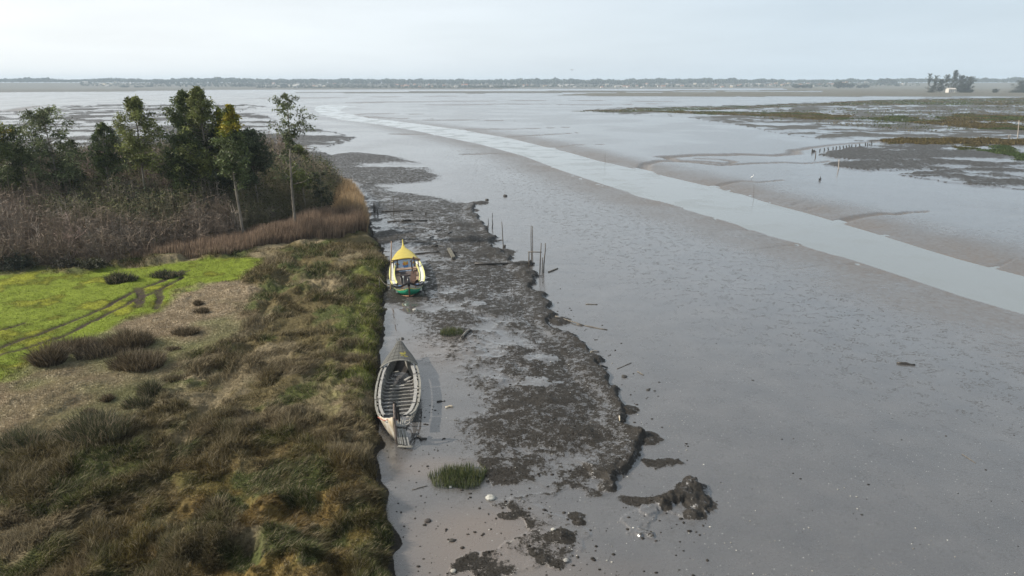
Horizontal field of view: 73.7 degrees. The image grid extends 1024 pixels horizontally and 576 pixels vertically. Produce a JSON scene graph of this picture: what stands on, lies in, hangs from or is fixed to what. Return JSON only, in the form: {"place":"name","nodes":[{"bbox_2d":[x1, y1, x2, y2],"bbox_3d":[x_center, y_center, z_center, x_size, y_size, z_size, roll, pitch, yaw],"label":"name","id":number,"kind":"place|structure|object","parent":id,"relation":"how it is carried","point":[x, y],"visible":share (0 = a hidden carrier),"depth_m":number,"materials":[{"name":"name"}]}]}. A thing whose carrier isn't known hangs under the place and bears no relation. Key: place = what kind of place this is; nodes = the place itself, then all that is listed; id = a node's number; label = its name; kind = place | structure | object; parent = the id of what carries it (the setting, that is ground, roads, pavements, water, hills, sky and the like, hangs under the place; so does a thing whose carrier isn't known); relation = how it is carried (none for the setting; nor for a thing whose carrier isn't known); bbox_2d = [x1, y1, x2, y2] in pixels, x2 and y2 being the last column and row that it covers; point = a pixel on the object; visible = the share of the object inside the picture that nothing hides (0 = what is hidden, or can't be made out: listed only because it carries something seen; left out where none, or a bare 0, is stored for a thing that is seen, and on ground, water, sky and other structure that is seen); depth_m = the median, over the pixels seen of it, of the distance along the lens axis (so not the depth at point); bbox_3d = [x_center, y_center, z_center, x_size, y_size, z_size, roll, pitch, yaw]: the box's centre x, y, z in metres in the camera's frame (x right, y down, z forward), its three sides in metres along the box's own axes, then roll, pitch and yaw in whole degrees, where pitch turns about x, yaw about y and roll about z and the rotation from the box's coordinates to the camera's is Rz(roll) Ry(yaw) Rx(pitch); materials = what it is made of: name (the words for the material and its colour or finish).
{"place":"outdoors","nodes":[
{"label":"outdoors","id":0,"kind":"place"},
{"bbox_2d":[0,152,402,575],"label":"grass bank","id":1,"kind":"structure","parent":0,"point":[356,237],"depth_m":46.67,"materials":[{"name":"green plant"}]},
{"bbox_2d":[0,121,29,196],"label":"eucalyptus tree","id":2,"kind":"object","parent":1,"relation":"on","point":[5,150],"visible":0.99,"depth_m":80.28,"materials":[{"name":"green plant"}]},
{"bbox_2d":[0,251,40,271],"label":"bush","id":3,"kind":"object","parent":1,"relation":"on","point":[17,263],"visible":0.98,"depth_m":65.63,"materials":[{"name":"green plant"}]},
{"bbox_2d":[0,124,42,192],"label":"eucalyptus tree","id":4,"kind":"object","parent":1,"relation":"on","point":[16,168],"visible":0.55,"depth_m":82.88,"materials":[{"name":"green plant"}]},
{"bbox_2d":[0,420,56,454],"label":"rush tuft","id":5,"kind":"object","parent":1,"relation":"on","point":[25,435],"visible":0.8,"depth_m":33.91,"materials":[{"name":"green plant"}]},
{"bbox_2d":[31,223,44,262],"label":"bare sapling","id":6,"kind":"object","parent":1,"relation":"on","point":[36,236],"visible":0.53,"depth_m":67.49,"materials":[{"name":"brown plant"}]},
{"bbox_2d":[17,334,78,367],"bbox_3d":[-29.732,3.890,43.585,3.807,2.133,3.262,0,17,0],"label":"rush tuft","id":7,"kind":"object","parent":1,"relation":"on","point":[51,355],"visible":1,"depth_m":43.48,"materials":[{"name":"brown plant"}]},
{"bbox_2d":[13,104,90,207],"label":"eucalyptus tree","id":8,"kind":"object","parent":1,"relation":"on","point":[41,117],"visible":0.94,"depth_m":81.30,"materials":[{"name":"green plant"}]},
{"bbox_2d":[46,257,81,268],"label":"bush","id":9,"kind":"object","parent":1,"relation":"on","point":[68,263],"visible":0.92,"depth_m":66.24,"materials":[{"name":"green plant"}]},
{"bbox_2d":[54,215,86,257],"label":"bare sapling","id":10,"kind":"object","parent":1,"relation":"on","point":[69,236],"visible":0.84,"depth_m":67.52,"materials":[{"name":"brown plant"}]},
{"bbox_2d":[45,138,97,195],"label":"eucalyptus tree","id":11,"kind":"object","parent":1,"relation":"on","point":[71,141],"visible":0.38,"depth_m":84.16,"materials":[{"name":"green plant"}]},
{"bbox_2d":[45,333,102,351],"bbox_3d":[-29.593,3.563,46.282,3.775,1.363,3.258,0,17,0],"label":"rush tuft","id":12,"kind":"object","parent":1,"relation":"on","point":[70,342],"visible":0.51,"depth_m":46.20,"materials":[{"name":"brown plant"}]},
{"bbox_2d":[80,407,99,413],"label":"rush tuft","id":13,"kind":"object","parent":1,"relation":"on","point":[90,409],"visible":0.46,"depth_m":37.03,"materials":[{"name":"green plant"}]},
{"bbox_2d":[75,257,111,268],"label":"bush","id":14,"kind":"object","parent":1,"relation":"on","point":[89,263],"visible":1,"depth_m":65.56,"materials":[{"name":"green plant"}]},
{"bbox_2d":[51,403,137,444],"bbox_3d":[-20.828,6.570,34.140,4.352,1.360,3.657,0,17,0],"label":"rush tuft","id":15,"kind":"object","parent":1,"relation":"on","point":[92,422],"visible":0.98,"depth_m":34.02,"materials":[{"name":"green plant"}]},
{"bbox_2d":[83,228,105,259],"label":"bare sapling","id":16,"kind":"object","parent":1,"relation":"on","point":[93,245],"visible":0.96,"depth_m":67.64,"materials":[{"name":"brown plant"}]},
{"bbox_2d":[67,339,135,360],"bbox_3d":[-27.345,3.804,45.702,4.265,1.207,3.264,-10,19,-30],"label":"rush tuft","id":17,"kind":"object","parent":1,"relation":"on","point":[94,351],"visible":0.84,"depth_m":45.13,"materials":[{"name":"brown plant"}]},
{"bbox_2d":[80,121,126,191],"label":"eucalyptus tree","id":18,"kind":"object","parent":1,"relation":"on","point":[102,130],"visible":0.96,"depth_m":82.84,"materials":[{"name":"green plant"}]},
{"bbox_2d":[97,391,115,402],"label":"rush tuft","id":19,"kind":"object","parent":1,"relation":"on","point":[104,398],"visible":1,"depth_m":38.69,"materials":[{"name":"brown plant"}]},
{"bbox_2d":[102,268,138,284],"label":"rush tuft","id":20,"kind":"object","parent":1,"relation":"on","point":[116,278],"visible":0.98,"depth_m":61.88,"materials":[{"name":"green plant"}]},
{"bbox_2d":[93,324,157,351],"bbox_3d":[-26.367,3.105,46.536,4.662,1.944,3.953,0,17,0],"label":"rush tuft","id":21,"kind":"object","parent":1,"relation":"on","point":[130,337],"visible":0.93,"depth_m":46.42,"materials":[{"name":"brown plant"}]},
{"bbox_2d":[120,154,140,185],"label":"eucalyptus tree","id":22,"kind":"object","parent":1,"relation":"on","point":[126,164],"visible":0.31,"depth_m":90.17,"materials":[{"name":"green plant"}]},
{"bbox_2d":[102,344,170,372],"bbox_3d":[-23.690,4.173,43.554,4.528,1.568,3.974,9,19,27],"label":"rush tuft","id":23,"kind":"object","parent":1,"relation":"on","point":[141,360],"visible":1,"depth_m":43.10,"materials":[{"name":"brown plant"}]},
{"bbox_2d":[118,392,156,409],"bbox_3d":[-20.762,6.230,38.042,2.359,0.956,2.033,0,17,0],"label":"rush tuft","id":24,"kind":"object","parent":1,"relation":"on","point":[134,403],"visible":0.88,"depth_m":38.04,"materials":[{"name":"green plant"}]},
{"bbox_2d":[110,93,167,203],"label":"eucalyptus tree","id":25,"kind":"object","parent":1,"relation":"on","point":[137,150],"visible":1,"depth_m":79.69,"materials":[{"name":"green plant"}]},
{"bbox_2d":[132,376,169,398],"bbox_3d":[-20.801,5.544,39.232,2.233,1.332,2.108,0,17,0],"label":"rush tuft","id":26,"kind":"object","parent":1,"relation":"on","point":[154,387],"visible":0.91,"depth_m":39.22,"materials":[{"name":"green plant"}]},
{"bbox_2d":[141,151,161,182],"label":"eucalyptus tree","id":27,"kind":"object","parent":1,"relation":"on","point":[151,168],"visible":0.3,"depth_m":88.46,"materials":[{"name":"green plant"}]},
{"bbox_2d":[144,269,184,278],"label":"rush tuft","id":28,"kind":"object","parent":1,"relation":"on","point":[166,274],"visible":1,"depth_m":63.63,"materials":[{"name":"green plant"}]},
{"bbox_2d":[160,374,183,382],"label":"rush tuft","id":29,"kind":"object","parent":1,"relation":"on","point":[174,378],"visible":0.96,"depth_m":41.53,"materials":[{"name":"green plant"}]},
{"bbox_2d":[0,128,345,269],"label":"scrub thicket","id":30,"kind":"object","parent":1,"relation":"on","point":[119,210],"visible":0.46,"depth_m":78.14,"materials":[{"name":"brown plant"}]},
{"bbox_2d":[165,345,181,350],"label":"rush tuft","id":31,"kind":"object","parent":1,"relation":"on","point":[173,348],"visible":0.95,"depth_m":46.35,"materials":[{"name":"brown plant"}]},
{"bbox_2d":[156,134,207,223],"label":"eucalyptus tree","id":32,"kind":"object","parent":1,"relation":"on","point":[173,156],"visible":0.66,"depth_m":81.79,"materials":[{"name":"green plant"}]},
{"bbox_2d":[169,325,203,336],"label":"rush tuft","id":33,"kind":"object","parent":1,"relation":"on","point":[188,330],"visible":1,"depth_m":48.90,"materials":[{"name":"brown plant"}]},
{"bbox_2d":[155,88,217,215],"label":"eucalyptus tree","id":34,"kind":"object","parent":1,"relation":"on","point":[176,120],"visible":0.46,"depth_m":81.25,"materials":[{"name":"green plant"}]},
{"bbox_2d":[192,299,204,305],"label":"rush tuft","id":35,"kind":"object","parent":1,"relation":"on","point":[197,302],"visible":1,"depth_m":55.54,"materials":[{"name":"brown plant"}]},
{"bbox_2d":[187,109,209,218],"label":"eucalyptus tree","id":36,"kind":"object","parent":1,"relation":"on","point":[200,148],"visible":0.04,"depth_m":84.46,"materials":[{"name":"green plant"}]},
{"bbox_2d":[170,86,230,222],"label":"eucalyptus tree","id":37,"kind":"object","parent":1,"relation":"on","point":[199,100],"visible":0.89,"depth_m":80.68,"materials":[{"name":"green plant"}]},
{"bbox_2d":[192,306,210,313],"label":"rush tuft","id":38,"kind":"object","parent":1,"relation":"on","point":[202,310],"visible":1,"depth_m":53.61,"materials":[{"name":"brown plant"}]},
{"bbox_2d":[207,106,229,217],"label":"eucalyptus tree","id":39,"kind":"object","parent":1,"relation":"on","point":[217,113],"visible":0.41,"depth_m":81.86,"materials":[{"name":"green plant"}]},
{"bbox_2d":[184,129,255,197],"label":"eucalyptus tree","id":40,"kind":"object","parent":1,"relation":"on","point":[223,182],"visible":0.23,"depth_m":83.14,"materials":[{"name":"green plant"}]},
{"bbox_2d":[208,104,257,233],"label":"eucalyptus tree","id":41,"kind":"object","parent":1,"relation":"on","point":[230,123],"visible":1,"depth_m":74.64,"materials":[{"name":"green plant"}]},
{"bbox_2d":[130,176,371,258],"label":"reeds","id":42,"kind":"object","parent":1,"relation":"on","point":[345,213],"visible":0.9,"depth_m":78.64,"materials":[{"name":"brown plant"}]},
{"bbox_2d":[227,126,278,220],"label":"eucalyptus tree","id":43,"kind":"object","parent":1,"relation":"on","point":[260,162],"visible":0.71,"depth_m":82.57,"materials":[{"name":"green plant"}]},
{"bbox_2d":[266,92,320,219],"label":"eucalyptus tree","id":44,"kind":"object","parent":1,"relation":"on","point":[288,135],"visible":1,"depth_m":76.59,"materials":[{"name":"green plant"}]},
{"bbox_2d":[284,144,313,208],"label":"eucalyptus tree","id":45,"kind":"object","parent":1,"relation":"on","point":[300,150],"visible":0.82,"depth_m":87.34,"materials":[{"name":"green plant"}]},
{"bbox_2d":[309,169,334,208],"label":"eucalyptus tree","id":46,"kind":"object","parent":1,"relation":"on","point":[317,190],"visible":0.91,"depth_m":85.37,"materials":[{"name":"green plant"}]},
{"bbox_2d":[0,82,1023,575],"bbox_3d":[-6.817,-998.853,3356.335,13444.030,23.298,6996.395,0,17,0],"label":"mud flat","id":47,"kind":"structure","parent":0,"point":[702,320],"depth_m":51.51,"materials":[{"name":"grey soil"}]},
{"bbox_2d":[257,86,519,87],"bbox_3d":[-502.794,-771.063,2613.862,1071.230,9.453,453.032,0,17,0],"label":"scrub belt","id":48,"kind":"object","parent":47,"relation":"on","point":[392,87],"visible":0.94,"depth_m":2523.78,"materials":[{"name":"green plant"}]},
{"bbox_2d":[390,241,391,288],"bbox_3d":[-10.882,-1.849,61.411,0.416,4.829,0.166,0,17,0],"label":"mooring pole","id":49,"kind":"object","parent":47,"relation":"on","point":[391,267],"visible":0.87,"depth_m":61.42,"materials":[{"name":"grey wood"}]},
{"bbox_2d":[374,337,420,447],"bbox_3d":[-6.778,5.533,40.546,2.680,2.368,12.543,-4,17,-7],"label":"wrecked boat","id":50,"kind":"object","parent":47,"relation":"on","point":[399,358],"visible":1,"depth_m":40.66,"materials":[{"name":"white paint"}]},
{"bbox_2d":[382,210,412,211],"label":"log","id":51,"kind":"object","parent":47,"relation":"on","point":[397,210],"visible":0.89,"depth_m":98.97,"materials":[{"name":"brown wood"}]},
{"bbox_2d":[389,237,424,296],"bbox_3d":[-10.229,-2.158,65.786,3.309,2.439,15.048,-5,17,-9],"label":"painted boat","id":52,"kind":"object","parent":47,"relation":"on","point":[408,274],"visible":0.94,"depth_m":64.94,"materials":[{"name":"yellow paint"}]},
{"bbox_2d":[387,220,426,221],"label":"log","id":53,"kind":"object","parent":47,"relation":"on","point":[401,220],"visible":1,"depth_m":91.93,"materials":[{"name":"brown wood"}]},
{"bbox_2d":[440,325,463,335],"bbox_3d":[-4.476,3.089,50.790,1.846,0.627,1.455,0,17,0],"label":"cordgrass patch","id":54,"kind":"object","parent":47,"relation":"on","point":[447,332],"visible":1,"depth_m":50.64,"materials":[{"name":"green plant"}]},
{"bbox_2d":[447,248,456,258],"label":"broken beam","id":55,"kind":"structure","parent":47,"relation":"on","point":[451,253],"depth_m":73.50,"materials":[{"name":"grey wood"}]},
{"bbox_2d":[427,461,486,489],"bbox_3d":[-2.565,8.780,32.387,2.969,0.622,2.061,0,17,0],"label":"cordgrass patch","id":56,"kind":"object","parent":47,"relation":"on","point":[463,472],"visible":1,"depth_m":32.31,"materials":[{"name":"green plant"}]},
{"bbox_2d":[459,328,470,338],"bbox_3d":[-3.450,3.360,50.368,0.214,0.326,1.899,5,17,17],"label":"plank","id":57,"kind":"object","parent":47,"relation":"on","point":[464,333],"visible":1,"depth_m":50.11,"materials":[{"name":"grey wood"}]},
{"bbox_2d":[485,494,494,500],"bbox_3d":[-0.978,9.491,30.889,0.462,0.251,0.403,0,17,0],"label":"boulder","id":58,"kind":"object","parent":47,"relation":"on","point":[490,497],"visible":1,"depth_m":30.79,"materials":[{"name":"white stone"}]},
{"bbox_2d":[80,81,919,86],"bbox_3d":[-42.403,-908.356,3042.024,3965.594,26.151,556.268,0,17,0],"label":"village trees","id":59,"kind":"object","parent":47,"relation":"on","point":[440,85],"visible":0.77,"depth_m":3004.95,"materials":[{"name":"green plant"}]},
{"bbox_2d":[475,262,534,264],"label":"log","id":60,"kind":"object","parent":47,"relation":"on","point":[496,263],"visible":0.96,"depth_m":69.88,"materials":[{"name":"brown wood"}]},
{"bbox_2d":[0,77,1023,84],"bbox_3d":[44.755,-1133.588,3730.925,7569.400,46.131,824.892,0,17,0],"label":"wood","id":61,"kind":"object","parent":47,"relation":"on","point":[554,80],"visible":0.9,"depth_m":3438.87,"materials":[{"name":"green plant"}]},
{"bbox_2d":[375,225,683,575],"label":"seaweed","id":62,"kind":"object","parent":47,"relation":"on","point":[539,426],"visible":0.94,"depth_m":36.21,"materials":[{"name":"brown plant"}]},
{"bbox_2d":[532,226,532,261],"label":"mud post","id":63,"kind":"object","parent":47,"relation":"on","point":[532,243],"visible":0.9,"depth_m":70.43,"materials":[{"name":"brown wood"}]},
{"bbox_2d":[528,243,541,271],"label":"timber frame","id":64,"kind":"object","parent":47,"relation":"on","point":[540,252],"visible":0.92,"depth_m":67.56,"materials":[{"name":"grey wood"}]},
{"bbox_2d":[543,243,545,272],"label":"mud post","id":65,"kind":"object","parent":47,"relation":"on","point":[544,258],"visible":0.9,"depth_m":67.05,"materials":[{"name":"grey wood"}]},
{"bbox_2d":[387,280,710,575],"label":"mud clods","id":66,"kind":"object","parent":47,"relation":"on","point":[563,512],"visible":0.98,"depth_m":30.43,"materials":[{"name":"grey soil"}]},
{"bbox_2d":[389,311,1014,574],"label":"shells","id":67,"kind":"object","parent":47,"relation":"on","point":[641,516],"visible":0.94,"depth_m":28.91,"materials":[{"name":"white"}]},
{"bbox_2d":[510,268,1022,546],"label":"flat clods","id":68,"kind":"object","parent":47,"relation":"on","point":[781,439],"visible":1,"depth_m":33.63,"materials":[{"name":"brown soil"}]},
{"bbox_2d":[791,84,802,87],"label":"distant tree","id":69,"kind":"object","parent":47,"relation":"on","point":[796,85],"visible":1,"depth_m":2328.78,"materials":[{"name":"green plant"}]},
{"bbox_2d":[581,97,1023,159],"bbox_3d":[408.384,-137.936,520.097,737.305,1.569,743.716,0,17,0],"label":"marsh grass","id":70,"kind":"structure","parent":47,"relation":"on","point":[1004,147],"depth_m":360.02,"materials":[{"name":"green plant"}]},
{"bbox_2d":[833,81,843,87],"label":"distant tree","id":71,"kind":"object","parent":47,"relation":"on","point":[839,83],"visible":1,"depth_m":2242.50,"materials":[{"name":"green plant"}]},
{"bbox_2d":[841,82,849,87],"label":"distant tree","id":72,"kind":"object","parent":47,"relation":"on","point":[845,84],"visible":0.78,"depth_m":2328.10,"materials":[{"name":"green plant"}]},
{"bbox_2d":[877,78,885,83],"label":"distant tree","id":73,"kind":"object","parent":47,"relation":"on","point":[880,80],"visible":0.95,"depth_m":3015.19,"materials":[{"name":"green plant"}]},
{"bbox_2d":[883,78,892,83],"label":"distant tree","id":74,"kind":"object","parent":47,"relation":"on","point":[888,80],"visible":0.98,"depth_m":3011.36,"materials":[{"name":"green plant"}]},
{"bbox_2d":[897,362,914,365],"bbox_3d":[26.305,5.051,45.586,1.111,0.235,0.188,5,17,17],"label":"log","id":75,"kind":"object","parent":47,"relation":"on","point":[906,363],"visible":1,"depth_m":45.54,"materials":[{"name":"brown wood"}]},
{"bbox_2d":[927,73,931,92],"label":"tree","id":76,"kind":"object","parent":47,"relation":"on","point":[929,79],"visible":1,"depth_m":1245.35,"materials":[{"name":"green plant"}]},
{"bbox_2d":[926,85,937,91],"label":"tree","id":77,"kind":"object","parent":47,"relation":"on","point":[932,88],"visible":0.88,"depth_m":1266.91,"materials":[{"name":"green plant"}]},
{"bbox_2d":[931,75,940,92],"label":"tree","id":78,"kind":"object","parent":47,"relation":"on","point":[936,78],"visible":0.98,"depth_m":1253.83,"materials":[{"name":"green plant"}]},
{"bbox_2d":[933,78,949,91],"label":"tree","id":79,"kind":"object","parent":47,"relation":"on","point":[941,88],"visible":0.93,"depth_m":1263.78,"materials":[{"name":"green plant"}]},
{"bbox_2d":[943,74,954,85],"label":"tree","id":80,"kind":"object","parent":47,"relation":"on","point":[947,78],"visible":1,"depth_m":1243.90,"materials":[{"name":"green plant"}]},
{"bbox_2d":[945,88,955,92],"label":"farmhouse","id":81,"kind":"object","parent":47,"relation":"on","point":[950,90],"visible":1,"depth_m":1235.44,"materials":[{"name":"white paint"}]},
{"bbox_2d":[946,70,960,91],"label":"tree","id":82,"kind":"object","parent":47,"relation":"on","point":[955,80],"visible":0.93,"depth_m":1251.75,"materials":[{"name":"green plant"}]},
{"bbox_2d":[951,75,967,91],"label":"tree","id":83,"kind":"object","parent":47,"relation":"on","point":[960,77],"visible":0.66,"depth_m":1262.14,"materials":[{"name":"green plant"}]},
{"bbox_2d":[956,84,974,92],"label":"tree","id":84,"kind":"object","parent":47,"relation":"on","point":[964,88],"visible":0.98,"depth_m":1246.78,"materials":[{"name":"green plant"}]},
{"bbox_2d":[963,76,976,90],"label":"tree","id":85,"kind":"object","parent":47,"relation":"on","point":[969,83],"visible":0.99,"depth_m":1244.48,"materials":[{"name":"green plant"}]},
{"bbox_2d":[1011,79,1023,92],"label":"tree","id":86,"kind":"object","parent":47,"relation":"on","point":[1020,86],"visible":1,"depth_m":1256.68,"materials":[{"name":"green plant"}]},
{"bbox_2d":[0,0,1023,82],"label":"sky","id":87,"kind":"structure","parent":0,"point":[792,40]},
{"bbox_2d":[315,105,1023,313],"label":"river water","id":88,"kind":"structure","parent":0,"point":[993,286],"depth_m":94.30,"materials":[{"name":"grey liquid"}]}
]}

